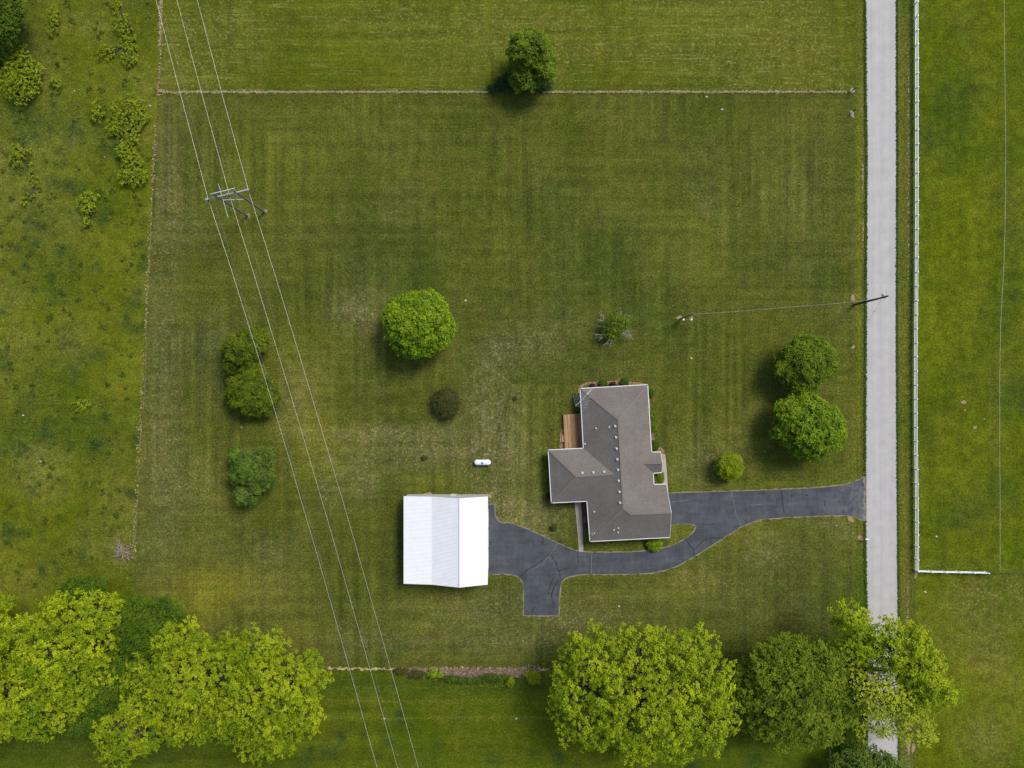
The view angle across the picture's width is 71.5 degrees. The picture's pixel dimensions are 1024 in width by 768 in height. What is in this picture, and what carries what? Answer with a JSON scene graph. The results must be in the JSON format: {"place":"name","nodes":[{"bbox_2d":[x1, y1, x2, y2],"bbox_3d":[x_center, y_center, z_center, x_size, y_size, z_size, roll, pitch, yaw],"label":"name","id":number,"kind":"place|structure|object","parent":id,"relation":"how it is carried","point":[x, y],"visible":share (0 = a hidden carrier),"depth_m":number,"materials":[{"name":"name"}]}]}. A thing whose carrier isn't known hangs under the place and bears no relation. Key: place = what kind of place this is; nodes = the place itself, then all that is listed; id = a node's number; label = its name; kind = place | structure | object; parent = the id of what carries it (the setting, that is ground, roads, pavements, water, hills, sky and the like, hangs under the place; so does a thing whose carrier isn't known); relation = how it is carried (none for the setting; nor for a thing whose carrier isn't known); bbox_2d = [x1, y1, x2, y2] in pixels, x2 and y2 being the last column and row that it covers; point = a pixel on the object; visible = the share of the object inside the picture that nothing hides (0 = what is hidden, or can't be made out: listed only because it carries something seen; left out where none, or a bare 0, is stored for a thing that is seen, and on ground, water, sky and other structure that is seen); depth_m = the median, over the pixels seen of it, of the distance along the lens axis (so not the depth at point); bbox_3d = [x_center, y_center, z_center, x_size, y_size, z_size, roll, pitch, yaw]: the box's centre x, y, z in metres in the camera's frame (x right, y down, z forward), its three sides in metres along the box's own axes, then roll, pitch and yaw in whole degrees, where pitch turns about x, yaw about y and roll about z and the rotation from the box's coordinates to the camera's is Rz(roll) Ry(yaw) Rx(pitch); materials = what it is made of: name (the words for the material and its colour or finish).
{"place":"outdoors","nodes":[
{"label":"outdoors","id":0,"kind":"place"},
{"bbox_2d":[0,0,161,668],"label":"pasture","id":1,"kind":"structure","parent":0,"point":[66,374],"depth_m":125.00,"materials":[{"name":"green plant"}]},
{"bbox_2d":[0,0,27,49],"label":"broadleaf tree","id":2,"kind":"object","parent":1,"relation":"on","point":[12,14],"visible":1,"depth_m":118.94,"materials":[{"name":"green plant"}]},
{"bbox_2d":[4,142,32,180],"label":"sapling clump","id":3,"kind":"object","parent":1,"relation":"on","point":[17,154],"visible":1,"depth_m":124.08,"materials":[{"name":"green plant"}]},
{"bbox_2d":[0,39,45,105],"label":"sapling clump","id":4,"kind":"object","parent":1,"relation":"on","point":[19,66],"visible":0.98,"depth_m":123.23,"materials":[{"name":"green plant"}]},
{"bbox_2d":[20,175,41,205],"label":"sapling clump","id":5,"kind":"object","parent":1,"relation":"on","point":[32,190],"visible":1,"depth_m":124.45,"materials":[{"name":"green plant"}]},
{"bbox_2d":[45,3,60,36],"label":"sapling clump","id":6,"kind":"object","parent":1,"relation":"on","point":[48,27],"visible":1,"depth_m":124.06,"materials":[{"name":"green plant"}]},
{"bbox_2d":[48,75,61,87],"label":"sapling clump","id":7,"kind":"object","parent":1,"relation":"on","point":[55,81],"visible":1,"depth_m":124.16,"materials":[{"name":"green plant"}]},
{"bbox_2d":[70,399,90,412],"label":"sapling clump","id":8,"kind":"object","parent":1,"relation":"on","point":[82,405],"visible":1,"depth_m":124.43,"materials":[{"name":"green plant"}]},
{"bbox_2d":[54,573,110,610],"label":"understory tree","id":9,"kind":"object","parent":1,"relation":"on","point":[72,583],"visible":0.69,"depth_m":118.26,"materials":[{"name":"green plant"}]},
{"bbox_2d":[74,191,100,226],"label":"sapling clump","id":10,"kind":"object","parent":1,"relation":"on","point":[87,200],"visible":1,"depth_m":123.81,"materials":[{"name":"green plant"}]},
{"bbox_2d":[88,98,105,123],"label":"sapling clump","id":11,"kind":"object","parent":1,"relation":"on","point":[97,111],"visible":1,"depth_m":123.89,"materials":[{"name":"green plant"}]},
{"bbox_2d":[93,34,138,67],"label":"sapling clump","id":12,"kind":"object","parent":1,"relation":"on","point":[133,53],"visible":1,"depth_m":124.25,"materials":[{"name":"green plant"}]},
{"bbox_2d":[110,0,132,38],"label":"sapling clump","id":13,"kind":"object","parent":1,"relation":"on","point":[124,20],"visible":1,"depth_m":124.23,"materials":[{"name":"green plant"}]},
{"bbox_2d":[112,534,135,564],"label":"brush pile","id":14,"kind":"object","parent":1,"relation":"on","point":[122,549],"visible":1,"depth_m":124.52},
{"bbox_2d":[104,90,150,160],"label":"sapling clump","id":15,"kind":"object","parent":1,"relation":"on","point":[131,122],"visible":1,"depth_m":123.88,"materials":[{"name":"green plant"}]},
{"bbox_2d":[116,150,148,188],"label":"sapling clump","id":16,"kind":"object","parent":1,"relation":"on","point":[126,177],"visible":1,"depth_m":123.78,"materials":[{"name":"green plant"}]},
{"bbox_2d":[158,0,162,88],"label":"dead grass strip","id":17,"kind":"object","parent":1,"relation":"on","point":[160,53],"visible":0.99,"depth_m":124.97,"materials":[{"name":"beige plant"}]},
{"bbox_2d":[0,669,856,767],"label":"field","id":18,"kind":"structure","parent":0,"point":[441,740],"depth_m":124.99,"materials":[{"name":"green plant"}]},
{"bbox_2d":[0,650,84,743],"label":"broadleaf tree","id":19,"kind":"object","parent":18,"relation":"on","point":[22,701],"visible":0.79,"depth_m":112.29,"materials":[{"name":"green plant"}]},
{"bbox_2d":[24,683,574,751],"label":"mown rows","id":20,"kind":"object","parent":18,"relation":"on","point":[424,702],"visible":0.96,"depth_m":124.93,"materials":[{"name":"green plant"}]},
{"bbox_2d":[393,666,426,678],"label":"shrub","id":21,"kind":"object","parent":18,"relation":"on","point":[417,674],"visible":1,"depth_m":124.29,"materials":[{"name":"green plant"}]},
{"bbox_2d":[427,667,444,679],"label":"shrub","id":22,"kind":"object","parent":18,"relation":"on","point":[432,673],"visible":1,"depth_m":123.98,"materials":[{"name":"green plant"}]},
{"bbox_2d":[412,668,524,677],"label":"leaf litter","id":23,"kind":"object","parent":18,"relation":"on","point":[476,670],"visible":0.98,"depth_m":124.97,"materials":[{"name":"brown plant"}]},
{"bbox_2d":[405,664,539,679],"bbox_3d":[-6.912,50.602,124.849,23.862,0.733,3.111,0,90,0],"label":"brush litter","id":24,"kind":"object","parent":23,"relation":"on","point":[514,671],"visible":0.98,"depth_m":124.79,"materials":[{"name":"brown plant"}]},
{"bbox_2d":[439,673,510,684],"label":"shrub","id":25,"kind":"object","parent":18,"relation":"on","point":[491,678],"visible":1,"depth_m":124.33,"materials":[{"name":"green plant"}]},
{"bbox_2d":[505,676,514,687],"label":"shrub","id":26,"kind":"object","parent":18,"relation":"on","point":[510,683],"visible":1,"depth_m":124.29,"materials":[{"name":"green plant"}]},
{"bbox_2d":[523,669,540,684],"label":"shrub","id":27,"kind":"object","parent":18,"relation":"on","point":[533,676],"visible":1,"depth_m":123.52,"materials":[{"name":"green plant"}]},
{"bbox_2d":[827,743,907,767],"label":"broadleaf tree","id":28,"kind":"object","parent":18,"relation":"on","point":[854,758],"visible":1,"depth_m":118.77,"materials":[{"name":"green plant"}]},
{"bbox_2d":[134,91,855,669],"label":"lawn","id":29,"kind":"structure","parent":0,"point":[532,237],"depth_m":124.99,"materials":[{"name":"green plant"}]},
{"bbox_2d":[135,123,155,559],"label":"dead grass strip","id":30,"kind":"object","parent":29,"relation":"on","point":[146,342],"visible":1,"depth_m":124.97,"materials":[{"name":"beige plant"}]},
{"bbox_2d":[205,184,265,216],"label":"transmission structure","id":31,"kind":"object","parent":29,"relation":"on","point":[240,195],"visible":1,"depth_m":113.32,"materials":[{"name":"grey wood"}]},
{"bbox_2d":[157,5,376,765],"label":"power cable","id":32,"kind":"object","parent":31,"relation":"attached to","point":[266,383],"visible":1,"depth_m":114.93,"materials":[{"name":"metal"}]},
{"bbox_2d":[163,11,370,747],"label":"shield wire","id":33,"kind":"object","parent":31,"relation":"attached to","point":[240,287],"visible":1,"depth_m":111.70,"materials":[{"name":"grey metal"}]},
{"bbox_2d":[177,2,397,767],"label":"power cable","id":34,"kind":"object","parent":31,"relation":"attached to","point":[291,397],"visible":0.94,"depth_m":115.07,"materials":[{"name":"metal"}]},
{"bbox_2d":[185,10,394,743],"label":"shield wire","id":35,"kind":"object","parent":31,"relation":"attached to","point":[291,376],"visible":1,"depth_m":112.45,"materials":[{"name":"grey metal"}]},
{"bbox_2d":[197,0,417,764],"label":"power cable","id":36,"kind":"object","parent":31,"relation":"attached to","point":[302,365],"visible":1,"depth_m":114.69,"materials":[{"name":"metal"}]},
{"bbox_2d":[219,324,269,376],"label":"juniper tree","id":37,"kind":"object","parent":29,"relation":"on","point":[240,352],"visible":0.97,"depth_m":120.43,"materials":[{"name":"green plant"}]},
{"bbox_2d":[225,445,276,506],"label":"broadleaf tree","id":38,"kind":"object","parent":29,"relation":"on","point":[251,474],"visible":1,"depth_m":120.14,"materials":[{"name":"green plant"}]},
{"bbox_2d":[223,366,282,418],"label":"juniper tree","id":39,"kind":"object","parent":29,"relation":"on","point":[249,395],"visible":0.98,"depth_m":120.33,"materials":[{"name":"green plant"}]},
{"bbox_2d":[161,90,485,93],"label":"dead grass strip","id":40,"kind":"object","parent":29,"relation":"on","point":[291,91],"visible":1,"depth_m":124.97,"materials":[{"name":"plant"}]},
{"bbox_2d":[381,287,457,359],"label":"broadleaf tree","id":41,"kind":"object","parent":29,"relation":"on","point":[419,324],"visible":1,"depth_m":117.19,"materials":[{"name":"green plant"}]},
{"bbox_2d":[328,666,549,670],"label":"dead grass strip","id":42,"kind":"object","parent":29,"relation":"on","point":[363,669],"visible":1,"depth_m":124.97,"materials":[{"name":"plant"}]},
{"bbox_2d":[430,386,462,418],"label":"shrub","id":43,"kind":"object","parent":29,"relation":"on","point":[446,400],"visible":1,"depth_m":122.51,"materials":[{"name":"green plant"}]},
{"bbox_2d":[474,459,490,464],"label":"propane tank","id":44,"kind":"object","parent":29,"relation":"on","point":[482,462],"visible":1,"depth_m":123.79,"materials":[{"name":"white metal"}]},
{"bbox_2d":[167,88,838,90],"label":"wire fence","id":45,"kind":"object","parent":29,"relation":"on","point":[399,90],"visible":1,"depth_m":124.25,"materials":[{"name":"grey metal"}]},
{"bbox_2d":[551,523,557,530],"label":"shrub","id":46,"kind":"object","parent":29,"relation":"on","point":[554,527],"visible":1,"depth_m":124.24,"materials":[{"name":"green plant"}]},
{"bbox_2d":[559,429,565,448],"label":"mulch bed","id":47,"kind":"object","parent":29,"relation":"on","point":[561,445],"visible":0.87,"depth_m":124.98,"materials":[{"name":"brown wood"}]},
{"bbox_2d":[560,413,582,448],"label":"deck","id":48,"kind":"structure","parent":29,"relation":"on","point":[575,425],"depth_m":124.50,"materials":[{"name":"orange wood"}]},
{"bbox_2d":[581,502,588,532],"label":"mulch bed","id":49,"kind":"object","parent":29,"relation":"on","point":[584,508],"visible":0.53,"depth_m":124.98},
{"bbox_2d":[577,380,644,412],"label":"mulch bed","id":50,"kind":"object","parent":29,"relation":"on","point":[617,382],"visible":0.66,"depth_m":124.98,"materials":[{"name":"brown wood"}]},
{"bbox_2d":[575,404,580,411],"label":"shrub","id":51,"kind":"object","parent":50,"relation":"on","point":[578,407],"visible":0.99,"depth_m":124.07,"materials":[{"name":"green plant"}]},
{"bbox_2d":[598,379,608,386],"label":"shrub","id":52,"kind":"object","parent":50,"relation":"on","point":[603,383],"visible":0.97,"depth_m":124.07,"materials":[{"name":"green plant"}]},
{"bbox_2d":[619,377,628,385],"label":"shrub","id":53,"kind":"object","parent":50,"relation":"on","point":[624,381],"visible":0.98,"depth_m":124.02,"materials":[{"name":"green plant"}]},
{"bbox_2d":[592,308,635,346],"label":"broadleaf tree","id":54,"kind":"object","parent":29,"relation":"on","point":[612,323],"visible":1,"depth_m":122.27,"materials":[{"name":"green plant"}]},
{"bbox_2d":[648,387,653,397],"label":"shrub","id":55,"kind":"object","parent":29,"relation":"on","point":[651,392],"visible":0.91,"depth_m":124.35,"materials":[{"name":"green plant"}]},
{"bbox_2d":[645,539,662,551],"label":"shrub","id":56,"kind":"object","parent":29,"relation":"on","point":[654,545],"visible":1,"depth_m":123.97,"materials":[{"name":"green plant"}]},
{"bbox_2d":[649,398,664,453],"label":"mulch bed","id":57,"kind":"object","parent":29,"relation":"on","point":[661,450],"visible":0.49,"depth_m":124.98,"materials":[{"name":"brown wood"}]},
{"bbox_2d":[650,409,656,420],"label":"shrub","id":58,"kind":"object","parent":57,"relation":"on","point":[653,414],"visible":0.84,"depth_m":123.94,"materials":[{"name":"green plant"}]},
{"bbox_2d":[650,421,657,432],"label":"shrub","id":59,"kind":"object","parent":57,"relation":"on","point":[654,426],"visible":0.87,"depth_m":123.90,"materials":[{"name":"green plant"}]},
{"bbox_2d":[651,439,659,451],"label":"shrub","id":60,"kind":"object","parent":57,"relation":"on","point":[655,445],"visible":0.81,"depth_m":123.93,"materials":[{"name":"green plant"}]},
{"bbox_2d":[656,472,664,483],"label":"shrub","id":61,"kind":"object","parent":29,"relation":"on","point":[660,478],"visible":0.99,"depth_m":124.05,"materials":[{"name":"green plant"}]},
{"bbox_2d":[680,313,693,320],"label":"utility pole","id":62,"kind":"object","parent":29,"relation":"on","point":[682,318],"visible":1,"depth_m":119.77,"materials":[{"name":"brown wood"}]},
{"bbox_2d":[544,90,843,93],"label":"dead grass strip","id":63,"kind":"object","parent":29,"relation":"on","point":[690,92],"visible":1,"depth_m":124.97,"materials":[{"name":"plant"}]},
{"bbox_2d":[772,330,839,394],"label":"broadleaf tree","id":64,"kind":"object","parent":29,"relation":"on","point":[803,362],"visible":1,"depth_m":118.40,"materials":[{"name":"green plant"}]},
{"bbox_2d":[768,390,848,461],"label":"broadleaf tree","id":65,"kind":"object","parent":29,"relation":"on","point":[808,426],"visible":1,"depth_m":117.48,"materials":[{"name":"green plant"}]},
{"bbox_2d":[158,0,854,90],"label":"hay field","id":66,"kind":"structure","parent":0,"point":[597,45],"depth_m":124.99,"materials":[{"name":"green plant"}]},
{"bbox_2d":[505,24,556,93],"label":"broadleaf tree","id":67,"kind":"object","parent":66,"relation":"on","point":[530,54],"visible":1,"depth_m":117.51,"materials":[{"name":"green plant"}]},
{"bbox_2d":[136,140,914,596],"bbox_3d":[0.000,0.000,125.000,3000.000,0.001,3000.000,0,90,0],"label":"ground","id":68,"kind":"structure","parent":0,"point":[856,564],"depth_m":125.00,"materials":[{"name":"green plant"}]},
{"bbox_2d":[0,589,16,658],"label":"broadleaf tree","id":69,"kind":"object","parent":68,"relation":"on","point":[5,605],"visible":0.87,"depth_m":114.47,"materials":[{"name":"green plant"}]},
{"bbox_2d":[1,588,130,714],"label":"broadleaf tree","id":70,"kind":"object","parent":68,"relation":"on","point":[64,668],"visible":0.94,"depth_m":111.65,"materials":[{"name":"green plant"}]},
{"bbox_2d":[50,593,187,738],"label":"understory tree","id":71,"kind":"object","parent":68,"relation":"on","point":[140,626],"visible":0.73,"depth_m":114.24,"materials":[{"name":"green plant"}]},
{"bbox_2d":[88,615,248,767],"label":"broadleaf tree","id":72,"kind":"object","parent":68,"relation":"on","point":[190,681],"visible":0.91,"depth_m":112.17,"materials":[{"name":"green plant"}]},
{"bbox_2d":[198,621,334,766],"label":"broadleaf tree","id":73,"kind":"object","parent":68,"relation":"on","point":[268,696],"visible":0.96,"depth_m":112.28,"materials":[{"name":"green plant"}]},
{"bbox_2d":[404,494,488,587],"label":"barn","id":74,"kind":"structure","parent":68,"relation":"on","point":[446,539],"depth_m":120.06,"materials":[{"name":"metal"}]},
{"bbox_2d":[131,0,846,558],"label":"dead grass","id":75,"kind":"structure","parent":68,"relation":"on","point":[161,24],"depth_m":124.88,"materials":[{"name":"beige plant"}]},
{"bbox_2d":[486,68,554,93],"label":"understory tree","id":76,"kind":"object","parent":68,"relation":"on","point":[502,82],"visible":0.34,"depth_m":124.11,"materials":[{"name":"green plant"}]},
{"bbox_2d":[548,384,671,541],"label":"house","id":77,"kind":"structure","parent":68,"relation":"on","point":[610,468],"depth_m":121.02,"materials":[{"name":"grey"}]},
{"bbox_2d":[545,617,744,767],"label":"broadleaf tree","id":78,"kind":"object","parent":68,"relation":"on","point":[647,689],"visible":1,"depth_m":111.75,"materials":[{"name":"green plant"}]},
{"bbox_2d":[713,451,744,481],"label":"broadleaf tree","id":79,"kind":"object","parent":68,"relation":"on","point":[729,467],"visible":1,"depth_m":121.92,"materials":[{"name":"green plant"}]},
{"bbox_2d":[727,631,863,754],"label":"broadleaf tree","id":80,"kind":"object","parent":68,"relation":"on","point":[798,715],"visible":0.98,"depth_m":113.60,"materials":[{"name":"green plant"}]},
{"bbox_2d":[828,653,866,759],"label":"broadleaf tree","id":81,"kind":"object","parent":68,"relation":"on","point":[848,741],"visible":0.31,"depth_m":123.56,"materials":[{"name":"green plant"}]},
{"bbox_2d":[828,52,909,765],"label":"dead grass","id":82,"kind":"structure","parent":68,"relation":"on","point":[862,169],"depth_m":124.94,"materials":[{"name":"beige plant"}]},
{"bbox_2d":[853,291,888,305],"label":"utility pole","id":83,"kind":"object","parent":68,"relation":"on","point":[883,295],"visible":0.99,"depth_m":118.38,"materials":[{"name":"brown wood"}]},
{"bbox_2d":[704,298,875,313],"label":"service cable","id":84,"kind":"object","parent":83,"relation":"attached to","point":[786,307],"visible":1,"depth_m":117.36,"materials":[{"name":"black rubber"}]},
{"bbox_2d":[863,0,900,761],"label":"verge grass","id":85,"kind":"structure","parent":68,"relation":"on","point":[865,307],"depth_m":124.89,"materials":[{"name":"green plant"}]},
{"bbox_2d":[827,632,938,747],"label":"broadleaf tree","id":86,"kind":"object","parent":68,"relation":"on","point":[890,705],"visible":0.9,"depth_m":113.61,"materials":[{"name":"green plant"}]},
{"bbox_2d":[826,597,963,714],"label":"broadleaf tree","id":87,"kind":"object","parent":68,"relation":"on","point":[905,666],"visible":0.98,"depth_m":111.60,"materials":[{"name":"green plant"}]},
{"bbox_2d":[575,502,582,551],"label":"path","id":88,"kind":"structure","parent":0,"point":[578,509],"depth_m":124.94,"materials":[{"name":"concrete"}]},
{"bbox_2d":[583,516,587,523],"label":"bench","id":89,"kind":"object","parent":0,"point":[585,519],"visible":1,"depth_m":124.54,"materials":[{"name":"black wood"}]},
{"bbox_2d":[654,454,667,489],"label":"path","id":90,"kind":"structure","parent":0,"point":[664,468],"depth_m":124.94,"materials":[{"name":"concrete"}]},
{"bbox_2d":[488,473,866,616],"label":"driveway","id":91,"kind":"structure","parent":0,"point":[542,567],"depth_m":124.96,"materials":[{"name":"grey asphalt"}]},
{"bbox_2d":[854,0,865,754],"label":"road verge","id":92,"kind":"structure","parent":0,"point":[859,196],"depth_m":124.98,"materials":[{"name":"green plant"}]},
{"bbox_2d":[865,0,897,760],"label":"road","id":93,"kind":"structure","parent":0,"point":[881,509],"depth_m":124.96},
{"bbox_2d":[896,0,916,767],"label":"road verge","id":94,"kind":"structure","parent":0,"point":[906,28],"depth_m":124.98,"materials":[{"name":"green plant"}]},
{"bbox_2d":[914,0,1023,767],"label":"pasture","id":95,"kind":"structure","parent":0,"point":[970,478],"depth_m":125.00,"materials":[{"name":"green plant"}]},
{"bbox_2d":[912,0,989,573],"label":"white fence","id":96,"kind":"object","parent":95,"relation":"on","point":[915,385],"visible":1,"depth_m":124.13,"materials":[{"name":"plastic"}]},
{"bbox_2d":[995,11,1005,570],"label":"tape fence","id":97,"kind":"object","parent":95,"relation":"on","point":[1005,178],"visible":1,"depth_m":123.94,"materials":[{"name":"plastic"}]}
]}

